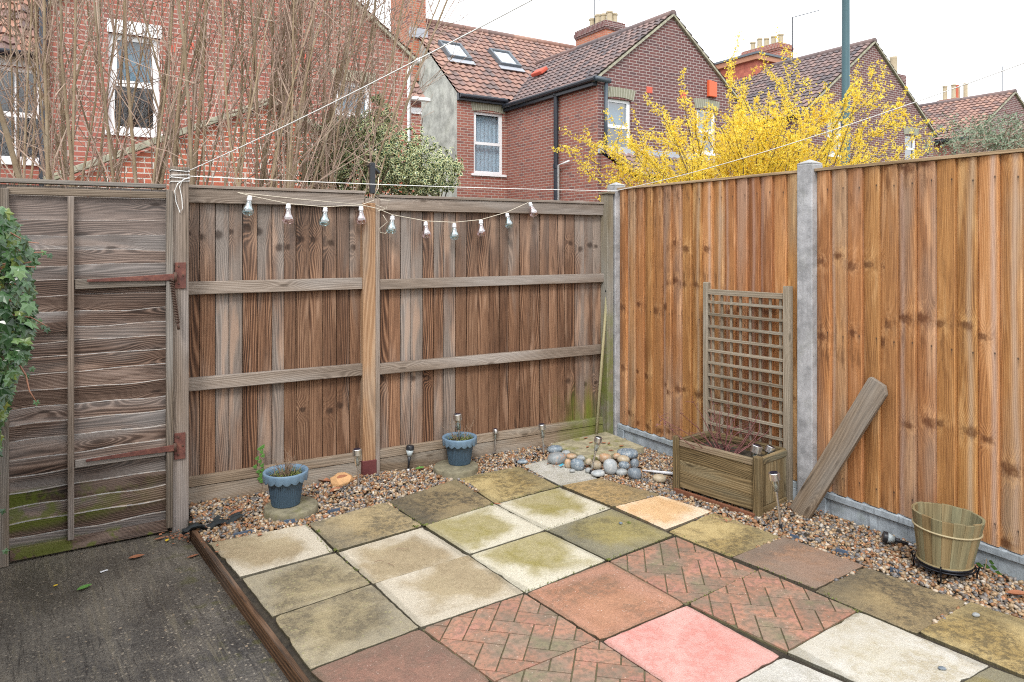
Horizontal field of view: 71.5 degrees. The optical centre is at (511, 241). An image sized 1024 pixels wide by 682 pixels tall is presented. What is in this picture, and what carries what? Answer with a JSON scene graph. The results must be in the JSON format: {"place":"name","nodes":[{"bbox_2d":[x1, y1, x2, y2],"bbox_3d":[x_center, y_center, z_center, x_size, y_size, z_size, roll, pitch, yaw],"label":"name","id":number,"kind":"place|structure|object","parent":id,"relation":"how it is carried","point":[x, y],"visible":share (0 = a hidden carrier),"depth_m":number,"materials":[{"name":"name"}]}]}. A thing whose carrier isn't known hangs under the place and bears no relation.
{"place":"outdoors","nodes":[
{"label":"outdoors","id":0,"kind":"place"},
{"bbox_2d":[0,528,288,681],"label":"concrete path","id":1,"kind":"structure","parent":0,"point":[161,610],"depth_m":2.95,"materials":[{"name":"concrete"}]},
{"bbox_2d":[0,206,52,553],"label":"ivy","id":2,"kind":"object","parent":1,"relation":"on","point":[19,262],"visible":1,"depth_m":2.09,"materials":[{"name":"green plant"}]},
{"bbox_2d":[0,178,166,553],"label":"neighbour fence","id":3,"kind":"object","parent":1,"relation":"on","point":[76,183],"visible":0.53,"depth_m":3.73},
{"bbox_2d":[168,166,189,531],"bbox_3d":[-1.830,0.601,3.910,0.096,2.019,0.116,0,0,-32],"label":"gate post","id":4,"kind":"object","parent":1,"relation":"on","point":[180,386],"visible":0.67,"depth_m":3.87,"materials":[{"name":"wood"}]},
{"bbox_2d":[0,187,185,567],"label":"garden gate","id":5,"kind":"structure","parent":4,"relation":"attached to","point":[89,446],"depth_m":3.66,"materials":[{"name":"wood"}]},
{"bbox_2d":[169,169,190,211],"bbox_3d":[-1.827,-0.275,3.907,0.096,0.235,0.119,0,0,-32],"label":"cord loop","id":6,"kind":"object","parent":4,"relation":"attached to","point":[180,184],"visible":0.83,"depth_m":3.86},
{"bbox_2d":[186,0,532,171],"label":"washing line","id":7,"kind":"object","parent":4,"relation":"attached to","point":[376,80],"visible":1,"depth_m":2.70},
{"bbox_2d":[188,63,1023,190],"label":"washing line","id":8,"kind":"object","parent":4,"relation":"attached to","point":[643,184],"visible":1,"depth_m":4.10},
{"bbox_2d":[190,529,310,681],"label":"edging board","id":9,"kind":"object","parent":1,"relation":"on","point":[289,667],"visible":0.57,"depth_m":2.90,"materials":[{"name":"wood"}]},
{"bbox_2d":[188,455,1023,681],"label":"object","id":10,"kind":"object","parent":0,"point":[273,626],"visible":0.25,"depth_m":2.99,"materials":[{"name":"stone"}]},
{"bbox_2d":[208,524,332,578],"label":"paving slab","id":11,"kind":"structure","parent":10,"relation":"on","point":[249,555],"depth_m":3.49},
{"bbox_2d":[189,185,365,503],"bbox_3d":[-1.425,0.626,4.334,1.067,1.907,0.085,0,0,-29],"label":"wooden fence","id":12,"kind":"object","parent":10,"relation":"on","point":[275,366],"visible":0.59,"depth_m":4.32,"materials":[{"name":"wood"}]},
{"bbox_2d":[253,444,264,490],"bbox_3d":[-1.514,1.361,4.246,0.070,0.299,0.014,0,0,-32],"label":"ivy sprig","id":13,"kind":"object","parent":12,"relation":"attached to","point":[261,465],"visible":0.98,"depth_m":4.25,"materials":[{"name":"green plant"}]},
{"bbox_2d":[243,553,369,618],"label":"paving slab","id":14,"kind":"structure","parent":10,"relation":"on","point":[281,591],"depth_m":3.15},
{"bbox_2d":[276,585,417,671],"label":"paving slab","id":15,"kind":"structure","parent":10,"relation":"on","point":[327,631],"depth_m":2.79,"materials":[{"name":"concrete"}]},
{"bbox_2d":[352,448,361,484],"bbox_3d":[-0.948,1.417,4.351,0.058,0.306,0.058,0,0,-32],"label":"solar light","id":16,"kind":"object","parent":10,"relation":"on","point":[356,452],"visible":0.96,"depth_m":4.34,"materials":[{"name":"silver plastic"}]},
{"bbox_2d":[309,503,420,552],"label":"paving slab","id":17,"kind":"structure","parent":10,"relation":"on","point":[360,527],"depth_m":3.77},
{"bbox_2d":[360,203,376,474],"bbox_3d":[-0.946,0.660,4.588,0.125,1.820,0.099,0,0,-32],"label":"fence post","id":18,"kind":"object","parent":10,"relation":"on","point":[367,348],"visible":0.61,"depth_m":4.56,"materials":[{"name":"wood"}]},
{"bbox_2d":[238,177,537,239],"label":"string lights","id":19,"kind":"object","parent":18,"relation":"attached to","point":[325,210],"visible":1,"depth_m":4.50,"materials":[{"name":"white"}]},
{"bbox_2d":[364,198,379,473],"bbox_3d":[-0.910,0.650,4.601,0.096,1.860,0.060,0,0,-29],"label":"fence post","id":20,"kind":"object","parent":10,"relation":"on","point":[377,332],"visible":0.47,"depth_m":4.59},
{"bbox_2d":[311,630,488,681],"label":"paving slab","id":21,"kind":"structure","parent":10,"relation":"on","point":[418,656],"depth_m":2.54,"materials":[{"name":"concrete"}]},
{"bbox_2d":[339,528,466,584],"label":"paving slab","id":22,"kind":"structure","parent":10,"relation":"on","point":[423,549],"depth_m":3.43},
{"bbox_2d":[388,479,491,526],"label":"paving slab","id":23,"kind":"structure","parent":10,"relation":"on","point":[443,501],"depth_m":4.13,"materials":[{"name":"concrete"}]},
{"bbox_2d":[375,555,522,629],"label":"paving slab","id":24,"kind":"structure","parent":10,"relation":"on","point":[424,598],"depth_m":3.08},
{"bbox_2d":[426,504,543,555],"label":"paving slab","id":25,"kind":"structure","parent":10,"relation":"on","point":[470,533],"depth_m":3.73,"materials":[{"name":"concrete"}]},
{"bbox_2d":[376,194,603,471],"bbox_3d":[-0.088,0.636,5.074,1.806,1.887,0.085,0,0,-29],"label":"wooden fence","id":26,"kind":"object","parent":10,"relation":"on","point":[499,323],"visible":0.81,"depth_m":5.03,"materials":[{"name":"wood"}]},
{"bbox_2d":[367,162,380,193],"bbox_3d":[-0.898,-0.411,4.620,0.072,0.200,0.075,0,0,-29],"label":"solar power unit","id":27,"kind":"object","parent":26,"relation":"attached to","point":[373,170],"visible":0.98,"depth_m":4.58,"materials":[{"name":"black plastic"}]},
{"bbox_2d":[159,463,827,551],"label":"leaf litter","id":28,"kind":"object","parent":10,"relation":"on","point":[179,538],"visible":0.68,"depth_m":3.81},
{"bbox_2d":[422,594,595,681],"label":"paving slab","id":29,"kind":"structure","parent":10,"relation":"on","point":[496,642],"depth_m":2.72,"materials":[{"name":"brick"}]},
{"bbox_2d":[460,467,557,504],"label":"paving slab","id":30,"kind":"structure","parent":10,"relation":"on","point":[501,486],"depth_m":4.43,"materials":[{"name":"concrete"}]},
{"bbox_2d":[471,532,604,594],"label":"paving slab","id":31,"kind":"structure","parent":10,"relation":"on","point":[536,561],"depth_m":3.37,"materials":[{"name":"concrete"}]},
{"bbox_2d":[538,423,545,454],"bbox_3d":[0.211,1.425,5.004,0.056,0.291,0.055,0,0,-32],"label":"solar light","id":32,"kind":"object","parent":10,"relation":"on","point":[541,426],"visible":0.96,"depth_m":5.00,"materials":[{"name":"silver plastic"}]},
{"bbox_2d":[497,487,609,531],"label":"paving slab","id":33,"kind":"structure","parent":10,"relation":"on","point":[552,508],"depth_m":4.05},
{"bbox_2d":[525,458,596,486],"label":"paving slab","id":34,"kind":"structure","parent":10,"relation":"on","point":[561,476],"depth_m":4.64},
{"bbox_2d":[547,452,565,464],"bbox_3d":[0.306,1.479,4.863,0.134,0.082,0.093,0,0,-12],"label":"cobble","id":35,"kind":"object","parent":34,"relation":"on","point":[556,457],"visible":0.98,"depth_m":4.83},
{"bbox_2d":[570,458,584,470],"bbox_3d":[0.434,1.477,4.720,0.094,0.080,0.073,0,0,7],"label":"cobble","id":36,"kind":"object","parent":34,"relation":"on","point":[576,464],"visible":0.98,"depth_m":4.69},
{"bbox_2d":[498,640,660,681],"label":"paving slab","id":37,"kind":"structure","parent":10,"relation":"on","point":[596,661],"depth_m":2.51,"materials":[{"name":"brick"}]},
{"bbox_2d":[589,436,601,473],"bbox_3d":[0.542,1.417,4.632,0.093,0.305,0.051,0,0,0],"label":"solar light","id":38,"kind":"object","parent":10,"relation":"on","point":[597,439],"visible":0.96,"depth_m":4.63,"materials":[{"name":"silver plastic"}]},
{"bbox_2d":[528,562,682,640],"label":"paving slab","id":39,"kind":"structure","parent":10,"relation":"on","point":[604,601],"depth_m":3.00,"materials":[{"name":"concrete"}]},
{"bbox_2d":[189,438,1023,623],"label":"gravel","id":40,"kind":"structure","parent":10,"relation":"on","point":[879,553],"depth_m":3.88,"materials":[{"name":"gravel"}]},
{"bbox_2d":[182,511,241,534],"bbox_3d":[-1.595,1.500,3.787,0.098,0.042,0.321,0,0,44],"label":"rag","id":41,"kind":"object","parent":40,"relation":"on","point":[217,520],"visible":0.98,"depth_m":3.78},
{"bbox_2d":[263,496,317,521],"bbox_3d":[-1.238,1.516,3.985,0.293,0.089,0.294,0,0,-32],"label":"stepping stone","id":42,"kind":"object","parent":40,"relation":"on","point":[306,506],"visible":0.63,"depth_m":3.90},
{"bbox_2d":[262,463,308,508],"bbox_3d":[-1.270,1.376,3.993,0.247,0.188,0.247,0,0,-32],"label":"plant pot","id":43,"kind":"object","parent":42,"relation":"on","point":[285,492],"visible":0.89,"depth_m":3.92,"materials":[{"name":"plastic"}]},
{"bbox_2d":[268,450,303,476],"bbox_3d":[-1.266,1.253,4.000,0.183,0.122,0.189,0,0,29],"label":"pot plant","id":44,"kind":"object","parent":43,"relation":"in","point":[288,468],"visible":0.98,"depth_m":3.98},
{"bbox_2d":[330,472,353,486],"bbox_3d":[-1.053,1.483,4.403,0.123,0.097,0.141,0,0,18],"label":"sandstone rock","id":45,"kind":"object","parent":40,"relation":"on","point":[342,481],"visible":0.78,"depth_m":4.36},
{"bbox_2d":[406,444,413,470],"bbox_3d":[-0.669,1.427,4.668,0.054,0.186,0.054,0,0,-32],"label":"solar light","id":46,"kind":"object","parent":40,"relation":"on","point":[409,449],"visible":0.95,"depth_m":4.65,"materials":[{"name":"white plastic"}]},
{"bbox_2d":[433,459,477,479],"bbox_3d":[-0.370,1.516,4.691,0.296,0.089,0.296,0,0,-32],"label":"stepping stone","id":47,"kind":"object","parent":40,"relation":"on","point":[444,468],"visible":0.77,"depth_m":4.60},
{"bbox_2d":[442,432,476,465],"bbox_3d":[-0.349,1.381,4.732,0.232,0.178,0.232,0,0,-32],"label":"plant pot","id":48,"kind":"object","parent":47,"relation":"on","point":[459,453],"visible":0.93,"depth_m":4.66,"materials":[{"name":"plastic"}]},
{"bbox_2d":[453,413,461,440],"bbox_3d":[-0.362,1.266,4.732,0.062,0.251,0.061,0,0,-32],"label":"solar light","id":49,"kind":"object","parent":48,"relation":"in","point":[457,417],"visible":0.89,"depth_m":4.72,"materials":[{"name":"silver plastic"}]},
{"bbox_2d":[443,406,478,440],"bbox_3d":[-0.353,1.216,4.743,0.201,0.216,0.188,0,0,23],"label":"pot plant","id":50,"kind":"object","parent":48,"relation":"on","point":[467,437],"visible":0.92,"depth_m":4.75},
{"bbox_2d":[307,485,858,612],"bbox_3d":[0.145,1.504,3.395,1.701,0.013,2.208,0,0,-32],"label":"moss","id":51,"kind":"object","parent":40,"relation":"on","point":[334,549],"visible":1,"depth_m":3.45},
{"bbox_2d":[552,432,643,466],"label":"concrete slab","id":52,"kind":"structure","parent":40,"relation":"on","point":[577,446],"depth_m":5.08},
{"bbox_2d":[595,290,606,433],"bbox_3d":[0.687,0.863,5.428,0.161,1.257,0.034,0,0,-38],"label":"broom","id":53,"kind":"object","parent":52,"relation":"on","point":[600,372],"visible":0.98,"depth_m":5.41,"materials":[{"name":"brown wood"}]},
{"bbox_2d":[603,459,617,474],"bbox_3d":[0.640,1.463,4.627,0.094,0.101,0.079,0,0,-32],"label":"cobble","id":54,"kind":"object","parent":40,"relation":"on","point":[610,466],"visible":1,"depth_m":4.60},
{"bbox_2d":[617,448,637,458],"bbox_3d":[0.794,1.454,4.888,0.147,0.067,0.122,0,0,4],"label":"cobble","id":55,"kind":"object","parent":40,"relation":"on","point":[630,453],"visible":0.84,"depth_m":4.85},
{"bbox_2d":[627,467,640,479],"bbox_3d":[0.782,1.479,4.539,0.079,0.076,0.081,0,0,-32],"label":"cobble","id":56,"kind":"object","parent":40,"relation":"on","point":[634,473],"visible":0.99,"depth_m":4.51,"materials":[{"name":"stone"}]},
{"bbox_2d":[652,474,665,482],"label":"cobble","id":57,"kind":"object","parent":40,"relation":"on","point":[659,478],"visible":1,"depth_m":4.46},
{"bbox_2d":[674,488,754,516],"bbox_3d":[1.157,1.510,4.105,0.018,0.040,0.542,0,0,-40],"label":"timber strip","id":58,"kind":"object","parent":40,"relation":"on","point":[699,497],"visible":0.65,"depth_m":4.09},
{"bbox_2d":[673,282,792,517],"bbox_3d":[1.303,0.899,4.244,0.396,1.282,0.617,0,0,-40],"label":"wooden planter","id":59,"kind":"object","parent":40,"relation":"on","point":[741,479],"visible":0.88,"depth_m":4.22,"materials":[{"name":"brown wood"}]},
{"bbox_2d":[655,381,770,453],"bbox_3d":[1.203,1.063,4.249,0.725,0.503,0.257,0,0,-2],"label":"dead shrub","id":60,"kind":"object","parent":59,"relation":"on","point":[737,450],"visible":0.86,"depth_m":4.24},
{"bbox_2d":[750,444,762,456],"bbox_3d":[1.373,1.258,4.010,0.083,0.233,0.067,0,0,-32],"label":"solar light","id":61,"kind":"object","parent":59,"relation":"in","point":[755,449],"visible":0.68,"depth_m":3.99,"materials":[{"name":"silver plastic"}]},
{"bbox_2d":[790,377,887,518],"bbox_3d":[1.740,1.124,3.814,0.512,0.844,0.056,0,0,44],"label":"leaning plank","id":62,"kind":"object","parent":40,"relation":"on","point":[846,437],"visible":0.87,"depth_m":3.79,"materials":[{"name":"brown wood"}]},
{"bbox_2d":[881,531,913,545],"bbox_3d":[1.921,1.477,3.542,0.143,0.055,0.053,0,0,20],"label":"solar light","id":63,"kind":"object","parent":40,"relation":"on","point":[887,537],"visible":1,"depth_m":3.54,"materials":[{"name":"white plastic"}]},
{"bbox_2d":[911,550,980,583],"bbox_3d":[1.972,1.483,3.241,0.258,0.095,0.259,0,0,-32],"label":"plant stand","id":64,"kind":"object","parent":40,"relation":"on","point":[940,570],"visible":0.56,"depth_m":3.15,"materials":[{"name":"black metal"}]},
{"bbox_2d":[911,501,985,570],"bbox_3d":[1.985,1.344,3.241,0.289,0.234,0.289,0,0,-32],"label":"wooden tub","id":65,"kind":"object","parent":64,"relation":"on","point":[948,537],"visible":1,"depth_m":3.16,"materials":[{"name":"brown wood"}]},
{"bbox_2d":[599,191,614,433],"bbox_3d":[0.731,0.593,5.482,0.075,1.955,0.110,0,0,-32],"label":"fence post","id":66,"kind":"object","parent":10,"relation":"on","point":[607,286],"visible":0.77,"depth_m":5.45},
{"bbox_2d":[548,509,671,561],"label":"paving slab","id":67,"kind":"structure","parent":10,"relation":"on","point":[605,535],"depth_m":3.67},
{"bbox_2d":[563,478,658,507],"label":"paving slab","id":68,"kind":"structure","parent":10,"relation":"on","point":[608,493],"depth_m":4.28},
{"bbox_2d":[607,182,624,435],"bbox_3d":[0.810,0.573,5.531,0.100,2.075,0.100,0,0,-32],"label":"concrete post","id":69,"kind":"object","parent":10,"relation":"on","point":[616,305],"visible":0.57,"depth_m":5.47,"materials":[{"name":"concrete"}]},
{"bbox_2d":[616,495,710,531],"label":"paving slab","id":70,"kind":"structure","parent":10,"relation":"on","point":[662,513],"depth_m":3.98,"materials":[{"name":"concrete"}]},
{"bbox_2d":[610,537,755,605],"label":"paving slab","id":71,"kind":"structure","parent":10,"relation":"on","point":[683,572],"depth_m":3.29,"materials":[{"name":"brick"}]},
{"bbox_2d":[604,606,778,681],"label":"paving slab","id":72,"kind":"structure","parent":10,"relation":"on","point":[686,644],"depth_m":2.64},
{"bbox_2d":[617,170,796,499],"bbox_3d":[1.271,0.607,4.817,0.088,2.046,1.598,0,0,-32],"label":"wooden fence","id":73,"kind":"object","parent":10,"relation":"on","point":[681,242],"visible":0.54,"depth_m":4.83,"materials":[{"name":"brown wood"}]},
{"bbox_2d":[669,513,779,557],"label":"paving slab","id":74,"kind":"structure","parent":10,"relation":"on","point":[730,539],"depth_m":3.66,"materials":[{"name":"concrete"}]},
{"bbox_2d":[690,570,856,653],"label":"paving slab","id":75,"kind":"structure","parent":10,"relation":"on","point":[777,613],"depth_m":2.91,"materials":[{"name":"brick"}]},
{"bbox_2d":[768,471,782,529],"bbox_3d":[1.386,1.390,3.750,0.070,0.359,0.059,0,0,-32],"label":"solar light","id":76,"kind":"object","parent":10,"relation":"on","point":[774,476],"visible":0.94,"depth_m":3.74,"materials":[{"name":"silver plastic"}]},
{"bbox_2d":[739,658,841,681],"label":"paving slab","id":77,"kind":"structure","parent":10,"relation":"on","point":[783,670],"depth_m":2.49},
{"bbox_2d":[733,538,862,590],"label":"paving slab","id":78,"kind":"structure","parent":10,"relation":"on","point":[808,566],"depth_m":3.35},
{"bbox_2d":[797,159,822,493],"bbox_3d":[1.713,0.568,4.091,0.100,2.085,0.100,0,0,-32],"label":"concrete post","id":79,"kind":"object","parent":10,"relation":"on","point":[806,317],"visible":0.6,"depth_m":4.05,"materials":[{"name":"concrete"}]},
{"bbox_2d":[788,612,987,681],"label":"paving slab","id":80,"kind":"structure","parent":10,"relation":"on","point":[858,647],"depth_m":2.59,"materials":[{"name":"concrete"}]},
{"bbox_2d":[816,568,966,634],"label":"paving slab","id":81,"kind":"structure","parent":10,"relation":"on","point":[910,607],"depth_m":3.01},
{"bbox_2d":[814,148,1023,580],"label":"wooden fence","id":82,"kind":"object","parent":10,"relation":"on","point":[920,288],"visible":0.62,"depth_m":3.51,"materials":[{"name":"brown wood"}]},
{"bbox_2d":[921,602,1023,677],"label":"paving slab","id":83,"kind":"structure","parent":10,"relation":"on","point":[991,637],"depth_m":2.73,"materials":[{"name":"concrete"}]},
{"bbox_2d":[965,667,1023,681],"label":"paving slab","id":84,"kind":"structure","parent":10,"relation":"on","point":[990,674],"depth_m":2.47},
{"bbox_2d":[358,0,1023,103],"label":"sky","id":85,"kind":"structure","parent":0,"point":[936,44],"materials":[{"name":"white"}]},
{"label":"ground","id":86,"kind":"structure","parent":0,"visible":0},
{"bbox_2d":[0,0,156,197],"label":"bare shrub","id":87,"kind":"object","parent":86,"relation":"on","point":[62,83],"visible":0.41,"depth_m":4.57,"materials":[{"name":"brown plant"}]},
{"bbox_2d":[0,0,168,196],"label":"bare shrub","id":88,"kind":"object","parent":86,"relation":"on","point":[9,142],"visible":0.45,"depth_m":4.54,"materials":[{"name":"brown plant"}]},
{"bbox_2d":[0,0,200,187],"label":"bare shrub","id":89,"kind":"object","parent":86,"relation":"on","point":[9,16],"visible":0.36,"depth_m":5.04,"materials":[{"name":"brown plant"}]},
{"bbox_2d":[0,0,215,189],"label":"bare shrub","id":90,"kind":"object","parent":86,"relation":"on","point":[113,45],"visible":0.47,"depth_m":4.87,"materials":[{"name":"brown plant"}]},
{"bbox_2d":[0,0,258,188],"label":"bare shrub","id":91,"kind":"object","parent":86,"relation":"on","point":[196,101],"visible":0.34,"depth_m":5.32,"materials":[{"name":"brown plant"}]},
{"bbox_2d":[8,0,275,189],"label":"bare shrub","id":92,"kind":"object","parent":86,"relation":"on","point":[172,141],"visible":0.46,"depth_m":4.83,"materials":[{"name":"brown plant"}]},
{"bbox_2d":[68,0,256,188],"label":"bare shrub","id":93,"kind":"object","parent":86,"relation":"on","point":[198,120],"visible":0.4,"depth_m":5.27,"materials":[{"name":"brown plant"}]},
{"bbox_2d":[0,0,429,188],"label":"brick house","id":94,"kind":"structure","parent":86,"relation":"on","point":[80,149],"depth_m":11.56,"materials":[{"name":"red brick"}]},
{"bbox_2d":[0,66,38,165],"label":"window","id":95,"kind":"structure","parent":94,"relation":"in","point":[5,156],"depth_m":12.39,"materials":[{"name":"glass"}]},
{"bbox_2d":[105,33,162,137],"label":"window","id":96,"kind":"structure","parent":94,"relation":"in","point":[115,65],"depth_m":11.10,"materials":[{"name":"plastic"}]},
{"bbox_2d":[335,81,375,149],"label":"window","id":97,"kind":"structure","parent":94,"relation":"in","point":[365,105],"depth_m":12.94,"materials":[{"name":"plastic"}]},
{"bbox_2d":[84,0,346,189],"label":"bare shrub","id":98,"kind":"object","parent":86,"relation":"on","point":[190,155],"visible":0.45,"depth_m":5.15,"materials":[{"name":"brown plant"}]},
{"bbox_2d":[43,98,441,197],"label":"outhouse","id":99,"kind":"structure","parent":86,"relation":"on","point":[142,171],"depth_m":10.44,"materials":[{"name":"brick"}]},
{"bbox_2d":[128,0,398,187],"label":"bare shrub","id":100,"kind":"object","parent":86,"relation":"on","point":[284,29],"visible":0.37,"depth_m":5.57,"materials":[{"name":"brown plant"}]},
{"bbox_2d":[139,0,433,188],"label":"bare shrub","id":101,"kind":"object","parent":86,"relation":"on","point":[292,169],"visible":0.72,"depth_m":5.25,"materials":[{"name":"brown plant"}]},
{"bbox_2d":[210,0,480,198],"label":"bare shrub","id":102,"kind":"object","parent":86,"relation":"on","point":[381,98],"visible":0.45,"depth_m":5.97,"materials":[{"name":"brown plant"}]},
{"bbox_2d":[200,0,495,193],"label":"bare shrub","id":103,"kind":"object","parent":86,"relation":"on","point":[322,166],"visible":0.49,"depth_m":5.76,"materials":[{"name":"brown plant"}]},
{"bbox_2d":[204,0,494,194],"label":"bare shrub","id":104,"kind":"object","parent":86,"relation":"on","point":[373,29],"visible":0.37,"depth_m":6.41,"materials":[{"name":"brown plant"}]},
{"bbox_2d":[295,94,464,197],"bbox_3d":[-1.170,0.154,6.287,1.535,2.922,0.990,0,0,1],"label":"holly bush","id":105,"kind":"object","parent":86,"relation":"on","point":[398,173],"visible":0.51,"depth_m":6.11,"materials":[{"name":"green plant"}]},
{"bbox_2d":[391,0,740,201],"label":"brick house","id":106,"kind":"structure","parent":86,"relation":"on","point":[506,110],"depth_m":19.63,"materials":[{"name":"brick"}]},
{"bbox_2d":[471,112,506,176],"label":"window","id":107,"kind":"structure","parent":106,"relation":"in","point":[487,126],"depth_m":20.70,"materials":[{"name":"plastic"}]},
{"bbox_2d":[608,98,629,147],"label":"window","id":108,"kind":"structure","parent":106,"relation":"in","point":[613,104],"depth_m":17.87,"materials":[{"name":"glass"}]},
{"bbox_2d":[694,109,714,155],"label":"window","id":109,"kind":"structure","parent":106,"relation":"in","point":[698,111],"depth_m":19.48,"materials":[{"name":"plastic"}]},
{"bbox_2d":[552,27,950,201],"bbox_3d":[2.625,-0.428,7.919,4.546,4.177,2.437,0,0,-7],"label":"forsythia","id":110,"kind":"object","parent":86,"relation":"on","point":[787,160],"visible":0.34,"depth_m":7.47,"materials":[{"name":"yellow plant"}]},
{"bbox_2d":[714,10,938,166],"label":"brick house","id":111,"kind":"structure","parent":86,"relation":"on","point":[818,68],"depth_m":23.86,"materials":[{"name":"brick"}]},
{"bbox_2d":[889,56,905,84],"bbox_3d":[19.529,-7.461,36.568,0.900,3.942,1.000,0,0,-32],"label":"chimney stack","id":112,"kind":"object","parent":111,"relation":"on","point":[893,60],"visible":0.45,"depth_m":36.15,"materials":[{"name":"brick"}]},
{"bbox_2d":[905,135,914,158],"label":"window","id":113,"kind":"structure","parent":111,"relation":"in","point":[908,151],"depth_m":24.91,"materials":[{"name":"plastic"}]},
{"bbox_2d":[841,0,850,165],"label":"street lamp","id":114,"kind":"object","parent":86,"relation":"on","point":[845,80],"visible":0.15,"depth_m":13.07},
{"bbox_2d":[910,108,1023,156],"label":"grey shrub","id":115,"kind":"object","parent":86,"relation":"on","point":[991,142],"visible":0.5,"depth_m":9.38,"materials":[{"name":"plant"}]},
{"bbox_2d":[919,66,1023,156],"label":"brick house","id":116,"kind":"structure","parent":86,"relation":"on","point":[965,105],"depth_m":28.77,"materials":[{"name":"red tile"}]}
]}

